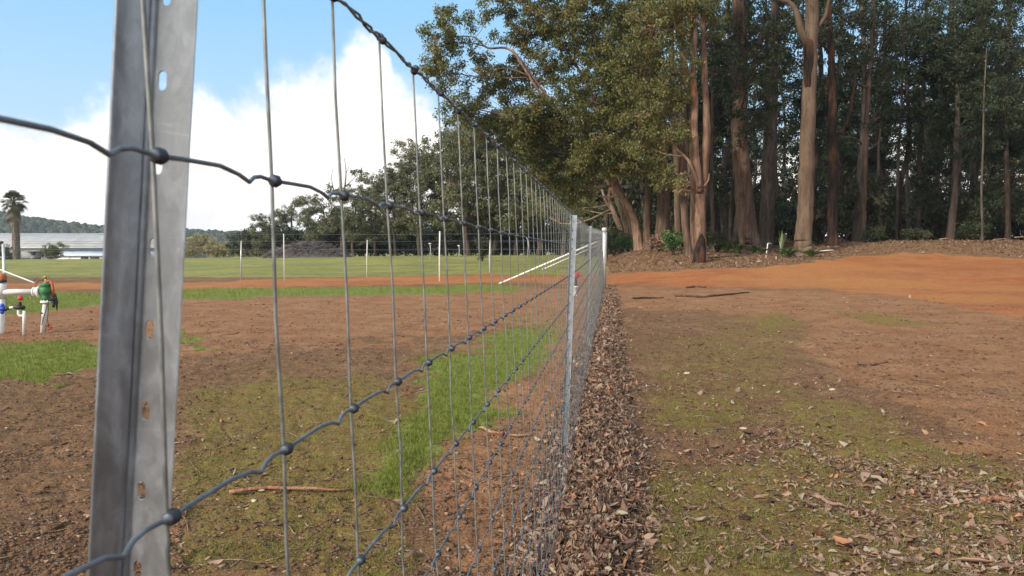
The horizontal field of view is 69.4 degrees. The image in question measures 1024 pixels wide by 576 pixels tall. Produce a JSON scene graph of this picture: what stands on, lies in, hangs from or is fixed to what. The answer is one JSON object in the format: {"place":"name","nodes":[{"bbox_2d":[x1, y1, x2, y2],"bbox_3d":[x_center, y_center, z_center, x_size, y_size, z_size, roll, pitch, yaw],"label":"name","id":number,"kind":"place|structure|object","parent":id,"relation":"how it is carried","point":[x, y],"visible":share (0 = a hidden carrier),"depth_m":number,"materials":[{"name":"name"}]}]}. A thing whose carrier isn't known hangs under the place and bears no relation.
{"place":"outdoors","nodes":[
{"label":"outdoors","id":0,"kind":"place"},
{"bbox_2d":[0,237,1023,575],"bbox_3d":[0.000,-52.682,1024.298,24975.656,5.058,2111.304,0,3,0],"label":"ground","id":1,"kind":"structure","parent":0,"point":[988,283],"depth_m":6.75,"materials":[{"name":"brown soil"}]},
{"bbox_2d":[0,296,25,334],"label":"white irrigation pipe","id":2,"kind":"object","parent":1,"relation":"on","point":[4,308],"visible":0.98,"depth_m":10.37,"materials":[{"name":"white plastic"}]},
{"bbox_2d":[0,190,28,259],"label":"palm tree","id":3,"kind":"object","parent":1,"relation":"on","point":[14,221],"visible":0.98,"depth_m":125.16,"materials":[{"name":"green plant"}]},
{"bbox_2d":[0,273,57,332],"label":"irrigation valve","id":4,"kind":"object","parent":1,"relation":"on","point":[45,290],"visible":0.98,"depth_m":10.59,"materials":[{"name":"white plastic"}]},
{"bbox_2d":[0,233,211,259],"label":"farm shed","id":5,"kind":"structure","parent":1,"relation":"on","point":[27,240],"depth_m":152.67,"materials":[{"name":"white metal"}]},
{"bbox_2d":[87,0,197,575],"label":"steel post","id":6,"kind":"object","parent":1,"relation":"on","point":[127,452],"visible":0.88,"depth_m":0.47,"materials":[{"name":"metal"}]},
{"bbox_2d":[0,0,603,575],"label":"wire fence","id":7,"kind":"object","parent":6,"relation":"attached to","point":[160,156],"visible":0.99,"depth_m":1.01,"materials":[{"name":"grey metal"}]},
{"bbox_2d":[185,233,218,257],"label":"yellow shrub","id":8,"kind":"object","parent":1,"relation":"on","point":[196,239],"visible":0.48,"depth_m":108.79,"materials":[{"name":"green plant"}]},
{"bbox_2d":[246,213,271,255],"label":"paddock tree","id":9,"kind":"object","parent":1,"relation":"on","point":[258,247],"visible":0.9,"depth_m":89.45,"materials":[{"name":"green plant"}]},
{"bbox_2d":[258,208,293,251],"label":"paddock tree","id":10,"kind":"object","parent":1,"relation":"on","point":[280,221],"visible":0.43,"depth_m":92.53,"materials":[{"name":"green plant"}]},
{"bbox_2d":[262,227,302,249],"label":"belt shrub","id":11,"kind":"object","parent":1,"relation":"on","point":[291,236],"visible":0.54,"depth_m":91.12,"materials":[{"name":"green plant"}]},
{"bbox_2d":[229,486,351,492],"bbox_3d":[-1.083,0.985,3.630,0.584,0.031,0.068,0,3,-8],"label":"bark strip","id":12,"kind":"object","parent":1,"relation":"on","point":[274,487],"visible":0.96,"depth_m":3.61,"materials":[{"name":"brown wood"}]},
{"bbox_2d":[276,195,317,241],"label":"paddock tree","id":13,"kind":"object","parent":1,"relation":"on","point":[295,203],"visible":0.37,"depth_m":95.73,"materials":[{"name":"green plant"}]},
{"bbox_2d":[262,239,354,257],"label":"brush pile","id":14,"kind":"object","parent":1,"relation":"on","point":[302,248],"visible":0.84,"depth_m":68.53,"materials":[{"name":"grey wood"}]},
{"bbox_2d":[296,192,334,241],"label":"paddock tree","id":15,"kind":"object","parent":1,"relation":"on","point":[314,202],"visible":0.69,"depth_m":86.92,"materials":[{"name":"green plant"}]},
{"bbox_2d":[315,159,367,248],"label":"paddock tree","id":16,"kind":"object","parent":1,"relation":"on","point":[335,211],"visible":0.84,"depth_m":78.44,"materials":[{"name":"green plant"}]},
{"bbox_2d":[320,212,369,255],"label":"belt shrub","id":17,"kind":"object","parent":1,"relation":"on","point":[348,244],"visible":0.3,"depth_m":92.61,"materials":[{"name":"green plant"}]},
{"bbox_2d":[331,184,378,255],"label":"paddock tree","id":18,"kind":"object","parent":1,"relation":"on","point":[353,236],"visible":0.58,"depth_m":85.58,"materials":[{"name":"green plant"}]},
{"bbox_2d":[355,172,401,255],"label":"paddock tree","id":19,"kind":"object","parent":1,"relation":"on","point":[369,221],"visible":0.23,"depth_m":89.43,"materials":[{"name":"green plant"}]},
{"bbox_2d":[362,160,424,255],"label":"paddock tree","id":20,"kind":"object","parent":1,"relation":"on","point":[391,180],"visible":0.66,"depth_m":80.70,"materials":[{"name":"green plant"}]},
{"bbox_2d":[401,222,441,255],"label":"belt shrub","id":21,"kind":"object","parent":1,"relation":"on","point":[412,241],"visible":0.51,"depth_m":92.95,"materials":[{"name":"green plant"}]},
{"bbox_2d":[390,138,462,255],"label":"paddock tree","id":22,"kind":"object","parent":1,"relation":"on","point":[407,170],"visible":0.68,"depth_m":78.62,"materials":[{"name":"green plant"}]},
{"bbox_2d":[408,130,485,255],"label":"paddock tree","id":23,"kind":"object","parent":1,"relation":"on","point":[428,147],"visible":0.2,"depth_m":82.49,"materials":[{"name":"green plant"}]},
{"bbox_2d":[429,223,475,255],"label":"belt shrub","id":24,"kind":"object","parent":1,"relation":"on","point":[449,240],"visible":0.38,"depth_m":91.39,"materials":[{"name":"green plant"}]},
{"bbox_2d":[414,113,510,255],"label":"paddock tree","id":25,"kind":"object","parent":1,"relation":"on","point":[451,154],"visible":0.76,"depth_m":74.37,"materials":[{"name":"green plant"}]},
{"bbox_2d":[451,215,511,254],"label":"belt shrub","id":26,"kind":"object","parent":1,"relation":"on","point":[486,233],"visible":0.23,"depth_m":89.86,"materials":[{"name":"green plant"}]},
{"bbox_2d":[449,115,522,254],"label":"paddock tree","id":27,"kind":"object","parent":1,"relation":"on","point":[496,241],"visible":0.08,"depth_m":81.13,"materials":[{"name":"green plant"}]},
{"bbox_2d":[473,107,546,254],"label":"paddock tree","id":28,"kind":"object","parent":1,"relation":"on","point":[503,212],"visible":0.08,"depth_m":76.93,"materials":[{"name":"green plant"}]},
{"bbox_2d":[0,238,1023,575],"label":"fallen leaves","id":29,"kind":"object","parent":1,"relation":"on","point":[1010,561],"depth_m":3.57,"materials":[{"name":"brown plant"}]},
{"bbox_2d":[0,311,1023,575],"bbox_3d":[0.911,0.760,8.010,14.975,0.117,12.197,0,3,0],"label":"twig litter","id":30,"kind":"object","parent":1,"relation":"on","point":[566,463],"visible":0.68,"depth_m":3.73,"materials":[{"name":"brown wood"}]},
{"bbox_2d":[491,217,538,254],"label":"belt shrub","id":31,"kind":"object","parent":1,"relation":"on","point":[506,238],"visible":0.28,"depth_m":92.17,"materials":[{"name":"green plant"}]},
{"bbox_2d":[415,0,642,250],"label":"gum tree","id":32,"kind":"object","parent":1,"relation":"on","point":[533,121],"visible":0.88,"depth_m":40.51,"materials":[{"name":"green plant"}]},
{"bbox_2d":[491,108,569,254],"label":"paddock tree","id":33,"kind":"object","parent":1,"relation":"on","point":[513,221],"visible":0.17,"depth_m":72.04,"materials":[{"name":"green plant"}]},
{"bbox_2d":[505,111,596,255],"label":"paddock tree","id":34,"kind":"object","parent":1,"relation":"on","point":[511,171],"visible":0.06,"depth_m":70.28,"materials":[{"name":"green plant"}]},
{"bbox_2d":[561,215,576,453],"bbox_3d":[0.327,0.317,4.322,0.171,1.491,0.029,-5,6,-58],"label":"steel post","id":35,"kind":"object","parent":1,"relation":"on","point":[572,254],"visible":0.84,"depth_m":4.34,"materials":[{"name":"metal"}]},
{"bbox_2d":[524,166,623,251],"bbox_3d":[4.401,-5.940,57.842,4.114,6.785,11.834,-1,3,-25],"label":"gum tree","id":36,"kind":"object","parent":1,"relation":"on","point":[608,203],"visible":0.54,"depth_m":56.33,"materials":[{"name":"green plant"}]},
{"bbox_2d":[549,120,619,255],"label":"paddock tree","id":37,"kind":"object","parent":1,"relation":"on","point":[585,218],"visible":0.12,"depth_m":69.24,"materials":[{"name":"green plant"}]},
{"bbox_2d":[494,284,683,575],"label":"leaf litter","id":38,"kind":"object","parent":1,"relation":"on","point":[594,467],"visible":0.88,"depth_m":3.63,"materials":[{"name":"brown plant"}]},
{"bbox_2d":[559,155,629,251],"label":"gum tree","id":39,"kind":"object","parent":1,"relation":"on","point":[621,213],"visible":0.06,"depth_m":49.64,"materials":[{"name":"brown plant"}]},
{"bbox_2d":[602,227,606,284],"bbox_3d":[2.986,-0.908,23.985,0.172,2.112,0.168,0,3,0],"label":"corner post","id":40,"kind":"object","parent":1,"relation":"on","point":[604,230],"visible":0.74,"depth_m":23.91,"materials":[{"name":"metal"}]},
{"bbox_2d":[0,232,594,276],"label":"plain wire fence","id":41,"kind":"object","parent":40,"relation":"attached to","point":[298,256],"visible":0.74,"depth_m":27.81,"materials":[{"name":"grey metal"}]},
{"bbox_2d":[583,11,634,254],"bbox_3d":[8.127,-12.931,61.321,4.917,21.037,7.102,0,3,6],"label":"forest tree","id":42,"kind":"object","parent":1,"relation":"on","point":[606,219],"visible":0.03,"depth_m":60.49,"materials":[{"name":"green plant"}]},
{"bbox_2d":[554,0,678,249],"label":"gum tree","id":43,"kind":"object","parent":1,"relation":"on","point":[597,150],"visible":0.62,"depth_m":37.96,"materials":[{"name":"green plant"}]},
{"bbox_2d":[585,153,653,227],"bbox_3d":[11.112,-8.249,67.118,9.019,11.722,10.419,-1,3,-10],"label":"understorey shrub","id":44,"kind":"object","parent":1,"relation":"on","point":[635,200],"visible":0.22,"depth_m":64.72,"materials":[{"name":"green plant"}]},
{"bbox_2d":[605,0,665,236],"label":"forest tree","id":45,"kind":"object","parent":1,"relation":"on","point":[642,188],"visible":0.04,"depth_m":62.14,"materials":[{"name":"brown plant"}]},
{"bbox_2d":[609,1,665,249],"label":"gum tree","id":46,"kind":"object","parent":1,"relation":"on","point":[647,229],"visible":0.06,"depth_m":42.65,"materials":[{"name":"brown plant"}]},
{"bbox_2d":[648,0,682,252],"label":"gum tree","id":47,"kind":"object","parent":1,"relation":"on","point":[677,220],"visible":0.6,"depth_m":37.67,"materials":[{"name":"brown plant"}]},
{"bbox_2d":[603,0,733,259],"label":"gum tree","id":48,"kind":"object","parent":1,"relation":"on","point":[661,13],"visible":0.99,"depth_m":32.85,"materials":[{"name":"green plant"}]},
{"bbox_2d":[620,144,719,246],"bbox_3d":[14.819,-7.793,63.242,8.646,11.238,9.989,-2,4,-39],"label":"understorey shrub","id":49,"kind":"object","parent":1,"relation":"on","point":[672,195],"visible":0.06,"depth_m":62.92,"materials":[{"name":"green plant"}]},
{"bbox_2d":[651,0,692,255],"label":"gum tree","id":50,"kind":"object","parent":1,"relation":"on","point":[687,251],"visible":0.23,"depth_m":34.73,"materials":[{"name":"brown plant"}]},
{"bbox_2d":[660,228,683,254],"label":"shrub","id":51,"kind":"object","parent":1,"relation":"on","point":[671,242],"visible":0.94,"depth_m":35.80,"materials":[{"name":"green plant"}]},
{"bbox_2d":[661,3,723,248],"bbox_3d":[13.001,-15.311,56.492,7.641,25.436,6.966,0,3,-8],"label":"forest tree","id":52,"kind":"object","parent":1,"relation":"on","point":[688,165],"visible":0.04,"depth_m":56.17,"materials":[{"name":"green plant"}]},
{"bbox_2d":[689,11,697,253],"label":"gum tree","id":53,"kind":"object","parent":1,"relation":"on","point":[693,185],"visible":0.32,"depth_m":36.68,"materials":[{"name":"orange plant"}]},
{"bbox_2d":[692,234,705,262],"bbox_3d":[8.148,-1.637,32.116,0.640,1.426,0.642,0,3,0],"label":"charred stump","id":54,"kind":"object","parent":1,"relation":"on","point":[699,254],"visible":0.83,"depth_m":31.97,"materials":[{"name":"black wood"}]},
{"bbox_2d":[667,11,756,249],"bbox_3d":[12.044,-9.271,45.422,7.444,14.598,5.975,3,4,40],"label":"forest tree","id":55,"kind":"object","parent":1,"relation":"on","point":[718,107],"visible":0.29,"depth_m":44.87,"materials":[{"name":"green plant"}]},
{"bbox_2d":[706,225,734,251],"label":"shrub","id":56,"kind":"object","parent":1,"relation":"on","point":[717,238],"visible":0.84,"depth_m":37.63,"materials":[{"name":"green plant"}]},
{"bbox_2d":[709,19,732,249],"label":"gum tree","id":57,"kind":"object","parent":1,"relation":"on","point":[711,191],"visible":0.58,"depth_m":41.66,"materials":[{"name":"brown plant"}]},
{"bbox_2d":[707,122,762,225],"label":"forest tree","id":58,"kind":"object","parent":1,"relation":"on","point":[731,166],"visible":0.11,"depth_m":64.10,"materials":[{"name":"green plant"}]},
{"bbox_2d":[696,9,779,244],"bbox_3d":[16.922,-13.722,56.078,6.493,21.833,6.649,1,3,13],"label":"forest tree","id":59,"kind":"object","parent":1,"relation":"on","point":[735,238],"visible":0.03,"depth_m":56.62,"materials":[{"name":"green plant"}]},
{"bbox_2d":[689,0,802,241],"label":"forest tree","id":60,"kind":"object","parent":1,"relation":"on","point":[725,162],"visible":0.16,"depth_m":49.20,"materials":[{"name":"green plant"}]},
{"bbox_2d":[696,0,804,250],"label":"gum tree","id":61,"kind":"object","parent":1,"relation":"on","point":[741,81],"visible":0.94,"depth_m":39.55,"materials":[{"name":"brown plant"}]},
{"bbox_2d":[749,66,784,204],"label":"forest tree","id":62,"kind":"object","parent":1,"relation":"on","point":[753,147],"visible":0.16,"depth_m":71.75,"materials":[{"name":"green plant"}]},
{"bbox_2d":[746,0,804,206],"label":"forest tree","id":63,"kind":"object","parent":1,"relation":"on","point":[787,136],"visible":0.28,"depth_m":50.35,"materials":[{"name":"green plant"}]},
{"bbox_2d":[756,203,796,244],"bbox_3d":[17.942,-4.229,50.706,4.378,3.373,3.790,2,4,38],"label":"understorey shrub","id":64,"kind":"object","parent":1,"relation":"on","point":[780,225],"visible":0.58,"depth_m":49.95,"materials":[{"name":"green plant"}]},
{"bbox_2d":[758,7,802,247],"bbox_3d":[16.916,-10.683,46.421,2.505,17.174,3.381,0,3,-9],"label":"gum tree","id":65,"kind":"object","parent":1,"relation":"on","point":[775,189],"visible":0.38,"depth_m":46.55,"materials":[{"name":"brown plant"}]},
{"bbox_2d":[758,0,804,248],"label":"gum tree","id":66,"kind":"object","parent":1,"relation":"on","point":[764,230],"visible":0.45,"depth_m":44.45,"materials":[{"name":"brown plant"}]},
{"bbox_2d":[740,0,829,255],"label":"gum tree","id":67,"kind":"object","parent":1,"relation":"on","point":[807,31],"visible":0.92,"depth_m":35.38,"materials":[{"name":"brown plant"}]},
{"bbox_2d":[777,55,802,236],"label":"forest tree","id":68,"kind":"object","parent":1,"relation":"on","point":[788,90],"visible":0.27,"depth_m":89.79,"materials":[{"name":"green plant"}]},
{"bbox_2d":[757,0,844,206],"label":"forest tree","id":69,"kind":"object","parent":1,"relation":"on","point":[818,141],"visible":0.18,"depth_m":55.59,"materials":[{"name":"green plant"}]},
{"bbox_2d":[757,157,849,236],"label":"understorey shrub","id":70,"kind":"object","parent":1,"relation":"on","point":[786,183],"visible":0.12,"depth_m":79.49,"materials":[{"name":"green plant"}]},
{"bbox_2d":[785,192,853,243],"bbox_3d":[18.816,-4.073,45.020,3.815,3.713,3.302,-1,3,-24],"label":"understorey shrub","id":71,"kind":"object","parent":1,"relation":"on","point":[818,211],"visible":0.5,"depth_m":44.76,"materials":[{"name":"green plant"}]},
{"bbox_2d":[783,0,874,241],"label":"forest tree","id":72,"kind":"object","parent":1,"relation":"on","point":[817,155],"visible":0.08,"depth_m":57.42,"materials":[{"name":"green plant"}]},
{"bbox_2d":[792,0,879,246],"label":"gum tree","id":73,"kind":"object","parent":1,"relation":"on","point":[832,204],"visible":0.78,"depth_m":39.55,"materials":[{"name":"brown plant"}]},
{"bbox_2d":[782,1,891,230],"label":"forest tree","id":74,"kind":"object","parent":1,"relation":"on","point":[844,113],"visible":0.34,"depth_m":51.88,"materials":[{"name":"green plant"}]},
{"bbox_2d":[823,99,874,238],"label":"forest tree","id":75,"kind":"object","parent":1,"relation":"on","point":[845,156],"visible":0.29,"depth_m":66.86,"materials":[{"name":"green plant"}]},
{"bbox_2d":[796,0,911,241],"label":"forest tree","id":76,"kind":"object","parent":1,"relation":"on","point":[862,78],"visible":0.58,"depth_m":47.00,"materials":[{"name":"green plant"}]},
{"bbox_2d":[837,171,896,241],"bbox_3d":[22.845,-5.113,48.350,4.547,5.417,5.254,2,4,33],"label":"understorey shrub","id":77,"kind":"object","parent":1,"relation":"on","point":[848,204],"visible":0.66,"depth_m":47.47,"materials":[{"name":"green plant"}]},
{"bbox_2d":[858,225,891,241],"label":"shrub","id":78,"kind":"object","parent":1,"relation":"on","point":[878,233],"visible":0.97,"depth_m":40.71,"materials":[{"name":"green plant"}]},
{"bbox_2d":[820,0,938,241],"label":"gum tree","id":79,"kind":"object","parent":1,"relation":"on","point":[894,47],"visible":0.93,"depth_m":41.92,"materials":[{"name":"green plant"}]},
{"bbox_2d":[842,30,927,227],"bbox_3d":[27.172,-10.788,53.975,5.319,15.635,6.202,0,3,7],"label":"forest tree","id":80,"kind":"object","parent":1,"relation":"on","point":[874,140],"visible":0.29,"depth_m":53.91,"materials":[{"name":"green plant"}]},
{"bbox_2d":[871,103,899,240],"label":"gum tree","id":81,"kind":"object","parent":1,"relation":"on","point":[878,149],"visible":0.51,"depth_m":47.57,"materials":[{"name":"brown plant"}]},
{"bbox_2d":[847,0,947,240],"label":"forest tree","id":82,"kind":"object","parent":1,"relation":"on","point":[887,139],"visible":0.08,"depth_m":55.49,"materials":[{"name":"green plant"}]},
{"bbox_2d":[884,181,922,237],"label":"understorey shrub","id":83,"kind":"object","parent":1,"relation":"on","point":[903,206],"visible":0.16,"depth_m":84.25,"materials":[{"name":"green plant"}]},
{"bbox_2d":[887,40,923,239],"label":"gum tree","id":84,"kind":"object","parent":1,"relation":"on","point":[911,65],"visible":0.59,"depth_m":49.50,"materials":[{"name":"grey plant"}]},
{"bbox_2d":[871,0,944,239],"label":"forest tree","id":85,"kind":"object","parent":1,"relation":"on","point":[907,119],"visible":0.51,"depth_m":49.66,"materials":[{"name":"green plant"}]},
{"bbox_2d":[888,78,938,239],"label":"forest tree","id":86,"kind":"object","parent":1,"relation":"on","point":[907,192],"visible":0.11,"depth_m":71.77,"materials":[{"name":"green plant"}]},
{"bbox_2d":[900,227,932,240],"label":"shrub","id":87,"kind":"object","parent":1,"relation":"on","point":[914,234],"visible":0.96,"depth_m":39.61,"materials":[{"name":"green plant"}]},
{"bbox_2d":[890,0,955,239],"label":"gum tree","id":88,"kind":"object","parent":1,"relation":"on","point":[919,163],"visible":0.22,"depth_m":51.40,"materials":[{"name":"grey plant"}]},
{"bbox_2d":[904,193,949,239],"bbox_3d":[29.851,-4.857,52.682,3.587,4.132,4.145,1,3,19],"label":"understorey shrub","id":89,"kind":"object","parent":1,"relation":"on","point":[932,219],"visible":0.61,"depth_m":52.11,"materials":[{"name":"green plant"}]},
{"bbox_2d":[909,68,973,239],"bbox_3d":[34.861,-11.071,60.067,5.224,15.356,6.091,1,3,12],"label":"forest tree","id":90,"kind":"object","parent":1,"relation":"on","point":[933,161],"visible":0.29,"depth_m":60.12,"materials":[{"name":"green plant"}]},
{"bbox_2d":[892,0,1002,239],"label":"forest tree","id":91,"kind":"object","parent":1,"relation":"on","point":[948,86],"visible":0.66,"depth_m":46.67,"materials":[{"name":"green plant"}]},
{"bbox_2d":[925,0,990,208],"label":"forest tree","id":92,"kind":"object","parent":1,"relation":"on","point":[944,144],"visible":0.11,"depth_m":53.03,"materials":[{"name":"green plant"}]},
{"bbox_2d":[893,28,1023,239],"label":"forest tree","id":93,"kind":"object","parent":1,"relation":"on","point":[947,131],"visible":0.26,"depth_m":49.97,"materials":[{"name":"green plant"}]},
{"bbox_2d":[932,193,994,239],"bbox_3d":[29.445,-4.425,47.998,3.741,3.246,3.163,-1,3,-20],"label":"understorey shrub","id":94,"kind":"object","parent":1,"relation":"on","point":[966,214],"visible":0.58,"depth_m":47.65,"materials":[{"name":"green plant"}]},
{"bbox_2d":[927,0,1017,239],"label":"gum tree","id":95,"kind":"object","parent":1,"relation":"on","point":[970,72],"visible":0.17,"depth_m":49.23,"materials":[{"name":"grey plant"}]},
{"bbox_2d":[954,220,995,239],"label":"shrub","id":96,"kind":"object","parent":1,"relation":"on","point":[967,230],"visible":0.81,"depth_m":41.68,"materials":[{"name":"green plant"}]},
{"bbox_2d":[935,0,1023,239],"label":"gum tree","id":97,"kind":"object","parent":1,"relation":"on","point":[1009,95],"visible":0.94,"depth_m":44.28,"materials":[{"name":"green plant"}]},
{"bbox_2d":[976,48,1000,239],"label":"gum tree","id":98,"kind":"object","parent":1,"relation":"on","point":[983,102],"visible":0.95,"depth_m":39.64,"materials":[{"name":"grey plant"}]},
{"bbox_2d":[962,4,1023,197],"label":"forest tree","id":99,"kind":"object","parent":1,"relation":"on","point":[992,173],"visible":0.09,"depth_m":58.73,"materials":[{"name":"green plant"}]},
{"bbox_2d":[970,190,1021,239],"bbox_3d":[33.764,-5.005,52.271,4.330,3.983,3.660,-1,3,-27],"label":"understorey shrub","id":100,"kind":"object","parent":1,"relation":"on","point":[996,224],"visible":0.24,"depth_m":51.63,"materials":[{"name":"green plant"}]},
{"bbox_2d":[973,72,1023,239],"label":"forest tree","id":101,"kind":"object","parent":1,"relation":"on","point":[1018,147],"visible":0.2,"depth_m":56.40,"materials":[{"name":"green plant"}]},
{"bbox_2d":[0,284,1023,575],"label":"grass","id":102,"kind":"structure","parent":0,"point":[412,458],"depth_m":4.45,"materials":[{"name":"green plant"}]},
{"bbox_2d":[0,0,1023,236],"label":"sky","id":103,"kind":"structure","parent":0,"point":[56,55],"materials":[{"name":"white"}]},
{"bbox_3d":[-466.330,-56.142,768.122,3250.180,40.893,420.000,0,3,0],"label":"hill","id":104,"kind":"structure","parent":0,"visible":0},
{"bbox_2d":[0,211,789,250],"bbox_3d":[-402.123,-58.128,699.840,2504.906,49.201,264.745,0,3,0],"label":"hillside forest","id":105,"kind":"object","parent":104,"relation":"on","point":[32,224],"visible":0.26,"depth_m":662.32,"materials":[{"name":"green plant"}]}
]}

